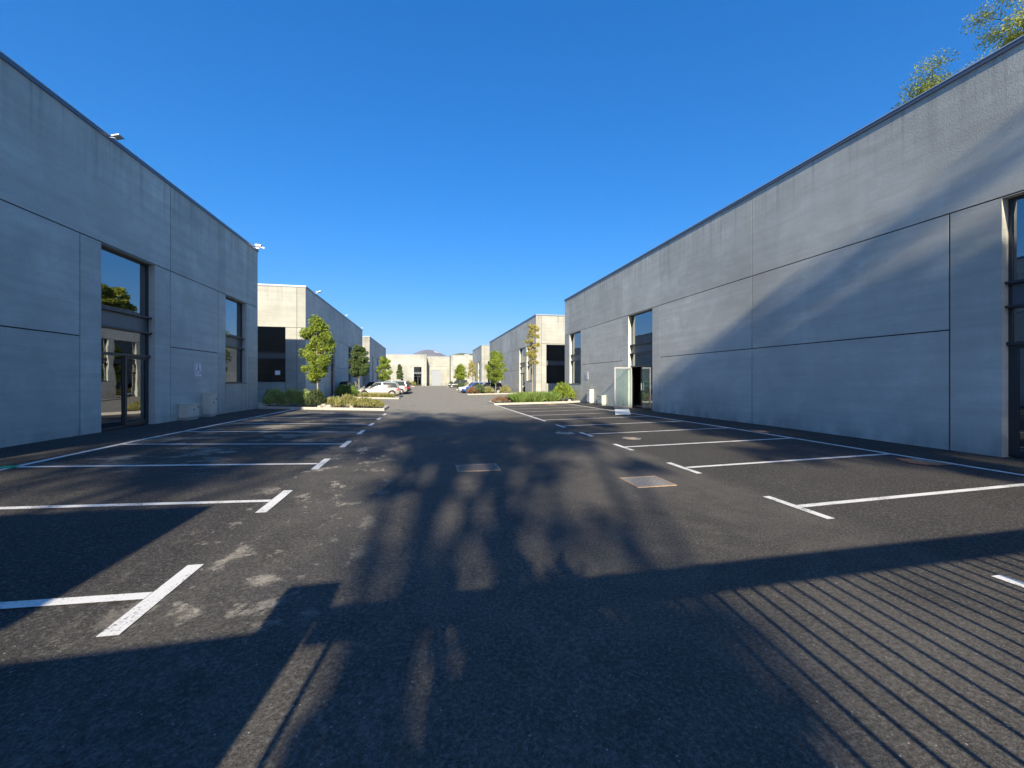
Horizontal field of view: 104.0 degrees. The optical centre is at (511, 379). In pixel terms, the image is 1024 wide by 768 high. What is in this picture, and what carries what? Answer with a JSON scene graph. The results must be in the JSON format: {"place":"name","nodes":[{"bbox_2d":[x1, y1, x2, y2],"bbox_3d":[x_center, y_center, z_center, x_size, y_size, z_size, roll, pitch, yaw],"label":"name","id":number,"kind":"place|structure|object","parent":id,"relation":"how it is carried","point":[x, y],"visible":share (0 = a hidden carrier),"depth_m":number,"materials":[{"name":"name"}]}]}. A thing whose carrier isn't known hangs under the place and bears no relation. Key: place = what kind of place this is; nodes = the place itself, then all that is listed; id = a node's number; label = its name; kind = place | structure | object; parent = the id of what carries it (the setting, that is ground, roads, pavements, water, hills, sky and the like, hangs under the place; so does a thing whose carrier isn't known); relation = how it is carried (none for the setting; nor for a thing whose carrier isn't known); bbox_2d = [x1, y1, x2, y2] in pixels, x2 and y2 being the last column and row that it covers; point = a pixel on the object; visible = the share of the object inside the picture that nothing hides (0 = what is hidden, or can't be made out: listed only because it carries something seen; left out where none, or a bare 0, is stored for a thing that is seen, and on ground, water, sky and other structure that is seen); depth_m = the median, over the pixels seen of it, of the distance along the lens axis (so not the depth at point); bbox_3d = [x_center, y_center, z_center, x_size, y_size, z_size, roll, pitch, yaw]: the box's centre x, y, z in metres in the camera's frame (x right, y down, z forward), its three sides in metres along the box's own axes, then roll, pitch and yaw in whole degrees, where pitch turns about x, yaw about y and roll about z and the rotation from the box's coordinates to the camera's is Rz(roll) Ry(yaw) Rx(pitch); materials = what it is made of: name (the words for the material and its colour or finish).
{"place":"outdoors","nodes":[
{"label":"outdoors","id":0,"kind":"place"},
{"bbox_2d":[414,350,446,356],"bbox_3d":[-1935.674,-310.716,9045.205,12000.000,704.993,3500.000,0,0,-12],"label":"mountain","id":1,"kind":"structure","parent":0,"point":[429,352],"depth_m":8625.30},
{"bbox_2d":[0,386,1023,767],"bbox_3d":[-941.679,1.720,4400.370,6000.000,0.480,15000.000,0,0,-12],"label":"ground","id":2,"kind":"structure","parent":0,"point":[392,588],"depth_m":3.17,"materials":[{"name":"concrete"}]},
{"bbox_2d":[0,50,258,447],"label":"warehouse","id":3,"kind":"structure","parent":2,"relation":"on","point":[128,287],"depth_m":11.27,"materials":[{"name":"concrete"}]},
{"bbox_2d":[109,134,124,139],"bbox_3d":[-11.531,-7.005,11.605,0.340,0.167,0.260,0,0,-12],"label":"floodlight","id":4,"kind":"object","parent":3,"relation":"attached to","point":[117,136],"visible":1,"depth_m":11.61,"materials":[{"name":"white metal"}]},
{"bbox_2d":[101,354,147,428],"bbox_3d":[-11.985,0.362,12.339,0.145,2.163,2.178,0,0,-12],"label":"door","id":5,"kind":"structure","parent":3,"relation":"in","point":[124,379],"depth_m":12.36,"materials":[{"name":"glass"}]},
{"bbox_2d":[101,246,151,430],"bbox_3d":[-11.973,-1.178,12.343,0.190,5.323,2.290,0,0,-12],"label":"window","id":6,"kind":"structure","parent":3,"relation":"in","point":[125,317],"depth_m":12.40,"materials":[{"name":"glass"}]},
{"bbox_2d":[194,363,201,376],"bbox_3d":[-12.563,-0.360,16.026,0.029,0.580,0.540,0,0,-12],"label":"wheelchair sign","id":7,"kind":"object","parent":3,"relation":"attached to","point":[197,369],"visible":1,"depth_m":15.98,"materials":[{"name":"white plastic"}]},
{"bbox_2d":[225,297,244,383],"bbox_3d":[-13.403,-1.812,19.262,0.290,4.055,2.200,0,0,-12],"label":"window","id":8,"kind":"structure","parent":3,"relation":"in","point":[234,338],"depth_m":19.45,"materials":[{"name":"glass"}]},
{"bbox_2d":[255,244,264,248],"bbox_3d":[-13.578,-7.099,21.428,0.513,0.228,0.600,0,0,-12],"label":"security camera","id":9,"kind":"object","parent":3,"relation":"attached to","point":[258,246],"visible":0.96,"depth_m":21.35,"materials":[{"name":"white plastic"}]},
{"bbox_2d":[258,284,362,401],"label":"warehouse","id":10,"kind":"structure","parent":2,"relation":"on","point":[285,312],"depth_m":29.99,"materials":[{"name":"concrete"}]},
{"bbox_2d":[258,327,285,380],"bbox_3d":[-19.635,-1.840,29.438,5.520,4.120,0.190,0,0,-12],"label":"window","id":11,"kind":"structure","parent":10,"relation":"in","point":[271,340],"depth_m":29.84,"materials":[{"name":"glass"}]},
{"bbox_2d":[331,372,332,395],"bbox_3d":[-17.623,0.441,38.923,0.145,2.322,1.588,0,0,-12],"label":"door","id":12,"kind":"structure","parent":10,"relation":"in","point":[331,372],"depth_m":39.28,"materials":[{"name":"glass"}]},
{"bbox_2d":[331,349,333,395],"bbox_3d":[-17.611,-1.099,38.927,0.190,5.482,1.700,0,0,-12],"label":"window","id":13,"kind":"structure","parent":10,"relation":"in","point":[332,363],"depth_m":39.55,"materials":[{"name":"glass"}]},
{"bbox_2d":[257,404,388,410],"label":"kerb","id":14,"kind":"structure","parent":2,"relation":"on","point":[318,408],"depth_m":22.26,"materials":[{"name":"concrete"}]},
{"bbox_2d":[271,404,384,407],"bbox_3d":[-10.816,1.638,23.660,6.230,0.274,2.680,0,0,-12],"label":"planting bed","id":15,"kind":"object","parent":2,"relation":"on","point":[359,406],"visible":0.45,"depth_m":23.80,"materials":[{"name":"grey concrete"}]},
{"bbox_2d":[263,388,284,405],"bbox_3d":[-13.376,1.044,22.606,1.265,1.155,1.269,0,0,-12],"label":"rosemary shrub","id":16,"kind":"object","parent":15,"relation":"on","point":[271,396],"visible":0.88,"depth_m":22.28,"materials":[{"name":"green plant"}]},
{"bbox_2d":[281,387,302,405],"bbox_3d":[-12.564,1.038,22.786,1.214,1.220,1.235,0,0,-12],"label":"rosemary shrub","id":17,"kind":"object","parent":15,"relation":"on","point":[290,395],"visible":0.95,"depth_m":22.52,"materials":[{"name":"green plant"}]},
{"bbox_2d":[296,389,312,405],"bbox_3d":[-12.010,1.083,23.204,1.117,1.172,1.127,0,0,-12],"label":"rosemary shrub","id":18,"kind":"object","parent":15,"relation":"on","point":[304,393],"visible":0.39,"depth_m":22.96,"materials":[{"name":"green plant"}]},
{"bbox_2d":[304,387,326,406],"bbox_3d":[-11.246,1.075,22.918,1.200,1.227,1.193,0,0,-12],"label":"dark shrub","id":19,"kind":"object","parent":15,"relation":"on","point":[316,396],"visible":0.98,"depth_m":22.62,"materials":[{"name":"green plant"}]},
{"bbox_2d":[297,314,335,405],"bbox_3d":[-11.517,-1.063,23.794,2.236,5.503,2.262,0,0,12],"label":"young tree","id":20,"kind":"object","parent":15,"relation":"on","point":[312,354],"visible":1,"depth_m":23.38,"materials":[{"name":"green plant"}]},
{"bbox_2d":[325,396,343,406],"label":"wiry shrub","id":21,"kind":"object","parent":15,"relation":"on","point":[331,400],"visible":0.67,"depth_m":23.27,"materials":[{"name":"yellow plant"}]},
{"bbox_2d":[334,393,359,406],"bbox_3d":[-9.618,1.266,23.482,1.581,0.965,1.588,0,0,-12],"label":"wiry shrub","id":22,"kind":"object","parent":15,"relation":"on","point":[347,399],"visible":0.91,"depth_m":23.13,"materials":[{"name":"yellow plant"}]},
{"bbox_2d":[354,396,375,407],"bbox_3d":[-8.781,1.389,23.889,1.364,0.781,1.394,0,0,-12],"label":"wiry shrub","id":23,"kind":"object","parent":15,"relation":"on","point":[363,401],"visible":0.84,"depth_m":23.59,"materials":[{"name":"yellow plant"}]},
{"bbox_2d":[369,399,384,406],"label":"wiry shrub","id":24,"kind":"object","parent":15,"relation":"on","point":[379,403],"visible":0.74,"depth_m":24.12,"materials":[{"name":"yellow plant"}]},
{"bbox_2d":[338,381,361,395],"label":"hatchback car","id":25,"kind":"object","parent":2,"relation":"on","point":[356,384],"visible":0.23,"depth_m":40.05,"materials":[{"name":"black paint"}]},
{"bbox_2d":[360,381,374,388],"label":"estate car","id":26,"kind":"object","parent":2,"relation":"on","point":[368,384],"visible":0.2,"depth_m":42.75,"materials":[{"name":"grey paint"}]},
{"bbox_2d":[334,395,400,398],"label":"kerb","id":27,"kind":"structure","parent":2,"relation":"on","point":[374,397],"depth_m":37.09,"materials":[{"name":"concrete"}]},
{"bbox_2d":[362,336,385,386],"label":"warehouse","id":28,"kind":"structure","parent":2,"relation":"on","point":[376,350],"depth_m":70.37,"materials":[{"name":"concrete"}]},
{"bbox_2d":[358,382,400,394],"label":"hatchback car","id":29,"kind":"object","parent":2,"relation":"on","point":[387,387],"visible":0.62,"depth_m":40.42,"materials":[{"name":"white paint"}]},
{"bbox_2d":[395,381,407,393],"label":"estate car","id":30,"kind":"object","parent":2,"relation":"on","point":[403,386],"visible":0.27,"depth_m":48.47,"materials":[{"name":"grey paint"}]},
{"bbox_2d":[386,354,426,385],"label":"warehouse","id":31,"kind":"structure","parent":2,"relation":"on","point":[414,368],"depth_m":113.49,"materials":[{"name":"concrete"}]},
{"bbox_2d":[414,377,420,385],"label":"door","id":32,"kind":"structure","parent":31,"relation":"in","point":[416,379],"depth_m":114.09,"materials":[{"name":"glass"}]},
{"bbox_2d":[414,367,421,385],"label":"window","id":33,"kind":"structure","parent":31,"relation":"in","point":[417,370],"depth_m":114.18,"materials":[{"name":"glass"}]},
{"bbox_2d":[427,356,449,385],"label":"warehouse","id":34,"kind":"structure","parent":2,"relation":"on","point":[438,370],"depth_m":122.07,"materials":[{"name":"concrete"}]},
{"bbox_2d":[432,370,440,385],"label":"roller door","id":35,"kind":"structure","parent":34,"relation":"in","point":[436,374],"depth_m":122.02,"materials":[{"name":"white metal"}]},
{"bbox_2d":[448,380,467,387],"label":"estate car","id":36,"kind":"object","parent":2,"relation":"on","point":[454,384],"visible":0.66,"depth_m":90.66,"materials":[{"name":"grey paint"}]},
{"bbox_2d":[449,355,472,382],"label":"warehouse","id":37,"kind":"structure","parent":2,"relation":"on","point":[457,360],"depth_m":116.56,"materials":[{"name":"concrete"}]},
{"bbox_2d":[458,382,473,392],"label":"hatchback car","id":38,"kind":"object","parent":2,"relation":"on","point":[467,385],"visible":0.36,"depth_m":58.14,"materials":[{"name":"grey paint"}]},
{"bbox_2d":[461,382,486,392],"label":"hatchback car","id":39,"kind":"object","parent":2,"relation":"on","point":[465,389],"visible":0.42,"depth_m":55.67,"materials":[{"name":"blue paint"}]},
{"bbox_2d":[455,463,500,471],"bbox_3d":[-0.686,1.778,7.983,0.840,0.043,0.600,0,0,-12],"label":"drain grate","id":40,"kind":"object","parent":2,"relation":"on","point":[487,467],"visible":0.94,"depth_m":7.96,"materials":[{"name":"metal"}]},
{"bbox_2d":[473,345,489,381],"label":"warehouse","id":41,"kind":"structure","parent":2,"relation":"on","point":[481,356],"depth_m":82.60,"materials":[{"name":"concrete"}]},
{"bbox_2d":[474,382,501,392],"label":"hatchback car","id":42,"kind":"object","parent":2,"relation":"on","point":[498,385],"visible":0.35,"depth_m":53.52,"materials":[{"name":"grey paint"}]},
{"bbox_2d":[466,392,514,394],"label":"kerb","id":43,"kind":"structure","parent":2,"relation":"on","point":[487,393],"depth_m":50.63,"materials":[{"name":"concrete"}]},
{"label":"planting bed","id":44,"kind":"structure","parent":43,"relation":"in","visible":0},
{"bbox_2d":[467,386,478,393],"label":"bushy shrub","id":45,"kind":"object","parent":44,"relation":"on","point":[471,389],"visible":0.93,"depth_m":50.86,"materials":[{"name":"brown plant"}]},
{"bbox_2d":[473,383,484,393],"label":"bushy shrub","id":46,"kind":"object","parent":44,"relation":"on","point":[480,388],"visible":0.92,"depth_m":50.95,"materials":[{"name":"green plant"}]},
{"bbox_2d":[483,385,493,392],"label":"bushy shrub","id":47,"kind":"object","parent":44,"relation":"on","point":[487,389],"visible":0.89,"depth_m":51.14,"materials":[{"name":"yellow plant"}]},
{"bbox_2d":[484,350,507,392],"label":"young tree","id":48,"kind":"object","parent":44,"relation":"on","point":[495,374],"visible":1,"depth_m":51.28,"materials":[{"name":"green plant"}]},
{"bbox_2d":[499,385,510,392],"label":"bushy shrub","id":49,"kind":"object","parent":44,"relation":"on","point":[504,389],"visible":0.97,"depth_m":51.63,"materials":[{"name":"yellow plant"}]},
{"bbox_2d":[0,395,1023,636],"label":"road markings","id":50,"kind":"object","parent":2,"relation":"on","point":[130,617],"visible":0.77,"depth_m":5.41,"materials":[{"name":"white paint"}]},
{"bbox_2d":[490,314,564,392],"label":"warehouse","id":51,"kind":"structure","parent":2,"relation":"on","point":[548,369],"depth_m":44.16,"materials":[{"name":"concrete"}]},
{"bbox_2d":[520,348,524,373],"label":"window","id":52,"kind":"structure","parent":51,"relation":"in","point":[522,350],"depth_m":50.01,"materials":[{"name":"glass"}]},
{"bbox_2d":[521,373,524,391],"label":"door","id":53,"kind":"structure","parent":51,"relation":"in","point":[523,374],"depth_m":49.63,"materials":[{"name":"glass"}]},
{"bbox_2d":[528,346,533,380],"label":"window","id":54,"kind":"structure","parent":51,"relation":"in","point":[529,365],"depth_m":46.45,"materials":[{"name":"glass"}]},
{"bbox_2d":[546,345,564,383],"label":"window","id":55,"kind":"structure","parent":51,"relation":"in","point":[555,354],"depth_m":43.99,"materials":[{"name":"glass"}]},
{"bbox_2d":[491,399,575,402],"bbox_3d":[1.676,1.804,32.546,6.580,0.195,3.130,0,0,-12],"label":"planting bed","id":56,"kind":"object","parent":2,"relation":"on","point":[517,402],"visible":0.42,"depth_m":32.27,"materials":[{"name":"grey concrete"}]},
{"bbox_2d":[491,396,507,402],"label":"russet shrub","id":57,"kind":"object","parent":56,"relation":"on","point":[498,399],"visible":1,"depth_m":31.51,"materials":[{"name":"brown plant"}]},
{"bbox_2d":[507,391,530,401],"bbox_3d":[0.543,1.409,31.515,2.082,1.036,1.966,0,0,-12],"label":"blade plant","id":58,"kind":"object","parent":56,"relation":"on","point":[517,397],"visible":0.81,"depth_m":31.06,"materials":[{"name":"green plant"}]},
{"bbox_2d":[518,392,534,401],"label":"blade plant","id":59,"kind":"object","parent":56,"relation":"on","point":[528,400],"visible":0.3,"depth_m":31.41,"materials":[{"name":"green plant"}]},
{"bbox_2d":[524,324,540,391],"bbox_3d":[1.675,-1.335,33.117,1.339,6.503,1.315,0,0,-29],"label":"young tree","id":60,"kind":"object","parent":56,"relation":"on","point":[533,355],"visible":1,"depth_m":33.02,"materials":[{"name":"green plant"}]},
{"bbox_2d":[528,390,545,401],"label":"blade plant","id":61,"kind":"object","parent":56,"relation":"on","point":[537,397],"visible":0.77,"depth_m":31.30,"materials":[{"name":"green plant"}]},
{"bbox_2d":[543,391,561,401],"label":"blade plant","id":62,"kind":"object","parent":56,"relation":"on","point":[553,397],"visible":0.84,"depth_m":31.60,"materials":[{"name":"green plant"}]},
{"bbox_2d":[551,382,575,400],"bbox_3d":[4.156,0.996,32.614,2.031,1.745,2.069,0,0,-12],"label":"leafy shrub","id":63,"kind":"object","parent":56,"relation":"on","point":[566,392],"visible":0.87,"depth_m":32.20,"materials":[{"name":"green plant"}]},
{"bbox_2d":[488,399,579,404],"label":"kerb","id":64,"kind":"structure","parent":2,"relation":"on","point":[490,402],"depth_m":30.89,"materials":[{"name":"concrete"}]},
{"bbox_2d":[555,432,574,433],"bbox_3d":[1.747,1.769,13.227,0.719,0.012,0.647,0,0,42],"label":"manhole ring","id":65,"kind":"object","parent":2,"relation":"on","point":[564,433],"visible":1,"depth_m":13.07,"materials":[{"name":"metal"}]},
{"bbox_2d":[622,437,640,439],"bbox_3d":[3.556,1.753,11.884,0.589,0.012,0.620,0,0,26],"label":"manhole ring","id":66,"kind":"object","parent":2,"relation":"on","point":[631,438],"visible":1,"depth_m":11.85,"materials":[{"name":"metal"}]},
{"bbox_2d":[619,476,676,487],"bbox_3d":[2.339,1.780,6.943,0.720,0.031,0.660,0,0,-12],"label":"manhole cover","id":67,"kind":"object","parent":2,"relation":"on","point":[645,481],"visible":0.98,"depth_m":6.92,"materials":[{"name":"metal"}]},
{"bbox_2d":[564,35,1023,457],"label":"warehouse","id":68,"kind":"structure","parent":2,"relation":"on","point":[866,282],"depth_m":11.26,"materials":[{"name":"concrete"}]},
{"bbox_2d":[569,332,580,383],"bbox_3d":[5.303,-1.722,32.924,0.290,4.235,2.570,0,0,-12],"label":"window","id":69,"kind":"structure","parent":68,"relation":"in","point":[576,337],"depth_m":33.17,"materials":[{"name":"glass"}]},
{"bbox_2d":[614,367,631,407],"bbox_3d":[6.671,0.501,23.974,1.140,2.441,0.115,0,0,-12],"label":"door","id":70,"kind":"structure","parent":68,"relation":"in","point":[615,368],"depth_m":23.98,"materials":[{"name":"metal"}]},
{"bbox_2d":[630,310,651,409],"bbox_3d":[7.487,-1.060,22.955,0.190,5.560,2.640,0,0,-12],"label":"window","id":71,"kind":"structure","parent":68,"relation":"in","point":[641,323],"depth_m":23.15,"materials":[{"name":"glass"}]},
{"bbox_2d":[630,365,651,409],"bbox_3d":[7.506,0.466,22.959,0.148,2.511,2.634,0,0,-12],"label":"door","id":72,"kind":"structure","parent":68,"relation":"in","point":[646,370],"depth_m":22.62,"materials":[{"name":"glass"}]},
{"bbox_2d":[1005,195,1023,457],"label":"window","id":73,"kind":"structure","parent":68,"relation":"in","point":[1015,282],"depth_m":8.45,"materials":[{"name":"metal"}]},
{"bbox_2d":[1012,345,1023,455],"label":"door","id":74,"kind":"structure","parent":68,"relation":"in","point":[1017,350],"depth_m":8.40,"materials":[{"name":"metal"}]},
{"bbox_2d":[897,458,951,465],"bbox_3d":[8.539,1.697,8.253,0.844,0.012,0.824,0,0,34],"label":"manhole ring","id":75,"kind":"object","parent":2,"relation":"on","point":[922,461],"visible":1,"depth_m":8.22,"materials":[{"name":"metal"}]},
{"bbox_2d":[890,0,1023,108],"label":"tree","id":76,"kind":"object","parent":2,"relation":"on","point":[924,87],"visible":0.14,"depth_m":21.85,"materials":[{"name":"green plant"}]},
{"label":"planting bed","id":77,"kind":"structure","parent":2,"relation":"on","visible":0},
{"bbox_2d":[334,384,351,395],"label":"rosemary shrub","id":78,"kind":"object","parent":77,"relation":"on","point":[340,390],"visible":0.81,"depth_m":36.99,"materials":[{"name":"green plant"}]},
{"bbox_2d":[344,384,358,395],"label":"rosemary shrub","id":79,"kind":"object","parent":77,"relation":"on","point":[352,389],"visible":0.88,"depth_m":37.29,"materials":[{"name":"green plant"}]},
{"bbox_2d":[347,344,369,396],"bbox_3d":[-14.578,-0.828,38.097,2.140,5.150,2.294,0,0,5],"label":"young tree","id":80,"kind":"object","parent":77,"relation":"on","point":[358,360],"visible":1,"depth_m":37.80,"materials":[{"name":"green plant"}]},
{"bbox_2d":[356,392,368,396],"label":"grass tuft","id":81,"kind":"object","parent":77,"relation":"on","point":[363,394],"visible":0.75,"depth_m":37.23,"materials":[{"name":"yellow plant"}]},
{"bbox_2d":[367,392,377,396],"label":"grass tuft","id":82,"kind":"object","parent":77,"relation":"on","point":[371,394],"visible":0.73,"depth_m":37.39,"materials":[{"name":"yellow plant"}]},
{"bbox_2d":[376,392,388,396],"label":"grass tuft","id":83,"kind":"object","parent":77,"relation":"on","point":[381,394],"visible":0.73,"depth_m":37.52,"materials":[{"name":"yellow plant"}]},
{"bbox_2d":[384,393,395,397],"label":"grass tuft","id":84,"kind":"object","parent":77,"relation":"on","point":[389,395],"visible":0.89,"depth_m":37.76,"materials":[{"name":"yellow plant"}]},
{"bbox_2d":[0,402,1023,472],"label":"pavement","id":85,"kind":"structure","parent":0,"point":[16,454],"depth_m":10.26,"materials":[{"name":"concrete"}]},
{"bbox_2d":[178,402,198,420],"bbox_3d":[-12.209,1.238,15.130,0.345,0.680,0.780,0,0,-12],"label":"meter cabinet","id":86,"kind":"object","parent":85,"relation":"on","point":[188,411],"visible":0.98,"depth_m":14.84,"materials":[{"name":"grey plastic"}]},
{"bbox_2d":[202,392,216,416],"bbox_3d":[-12.533,1.072,16.595,0.325,1.040,0.590,0,0,-12],"label":"meter cabinet","id":87,"kind":"object","parent":85,"relation":"on","point":[209,404],"visible":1,"depth_m":16.35,"materials":[{"name":"grey plastic"}]},
{"bbox_2d":[586,389,593,403],"bbox_3d":[5.746,1.295,29.455,0.325,1.110,0.590,0,0,-12],"label":"meter cabinet","id":88,"kind":"object","parent":85,"relation":"on","point":[590,396],"visible":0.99,"depth_m":29.20,"materials":[{"name":"grey plastic"}]},
{"bbox_2d":[597,395,605,404],"bbox_3d":[6.155,1.462,27.497,0.345,0.740,0.780,0,0,-12],"label":"meter cabinet","id":89,"kind":"object","parent":85,"relation":"on","point":[601,399],"visible":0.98,"depth_m":27.16,"materials":[{"name":"grey plastic"}]},
{"bbox_2d":[615,409,630,414],"bbox_3d":[5.963,1.746,21.693,0.804,0.049,3.851,0,0,15],"label":"ramp plate","id":90,"kind":"object","parent":85,"relation":"on","point":[622,411],"visible":1,"depth_m":20.96,"materials":[{"name":"silver metal"}]},
{"bbox_2d":[0,0,1023,356],"label":"sky","id":91,"kind":"structure","parent":0,"point":[445,175],"materials":[{"name":"blue"}]},
{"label":"kerb","id":92,"kind":"structure","parent":0,"visible":0},
{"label":"planting bed","id":93,"kind":"structure","parent":92,"relation":"in","visible":0},
{"bbox_2d":[375,356,392,380],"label":"young tree","id":94,"kind":"object","parent":93,"relation":"on","point":[384,376],"visible":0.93,"depth_m":60.75,"materials":[{"name":"green plant"}]},
{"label":"kerb","id":95,"kind":"structure","parent":0,"visible":0},
{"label":"planting bed","id":96,"kind":"structure","parent":95,"relation":"in","visible":0},
{"bbox_2d":[396,364,403,380],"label":"young tree","id":97,"kind":"object","parent":96,"relation":"on","point":[399,371],"visible":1,"depth_m":96.66,"materials":[{"name":"green plant"}]},
{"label":"kerb","id":98,"kind":"structure","parent":0,"visible":0},
{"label":"planting bed","id":99,"kind":"structure","parent":98,"relation":"in","visible":0},
{"bbox_2d":[466,361,479,381],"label":"young tree","id":100,"kind":"object","parent":99,"relation":"on","point":[472,368],"visible":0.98,"depth_m":74.51,"materials":[{"name":"yellow plant"}]},
{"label":"kerb","id":101,"kind":"structure","parent":0,"visible":0},
{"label":"planting bed","id":102,"kind":"structure","parent":101,"relation":"in","visible":0},
{"bbox_2d":[453,364,466,379],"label":"young tree","id":103,"kind":"object","parent":102,"relation":"on","point":[460,369],"visible":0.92,"depth_m":104.26,"materials":[{"name":"green plant"}]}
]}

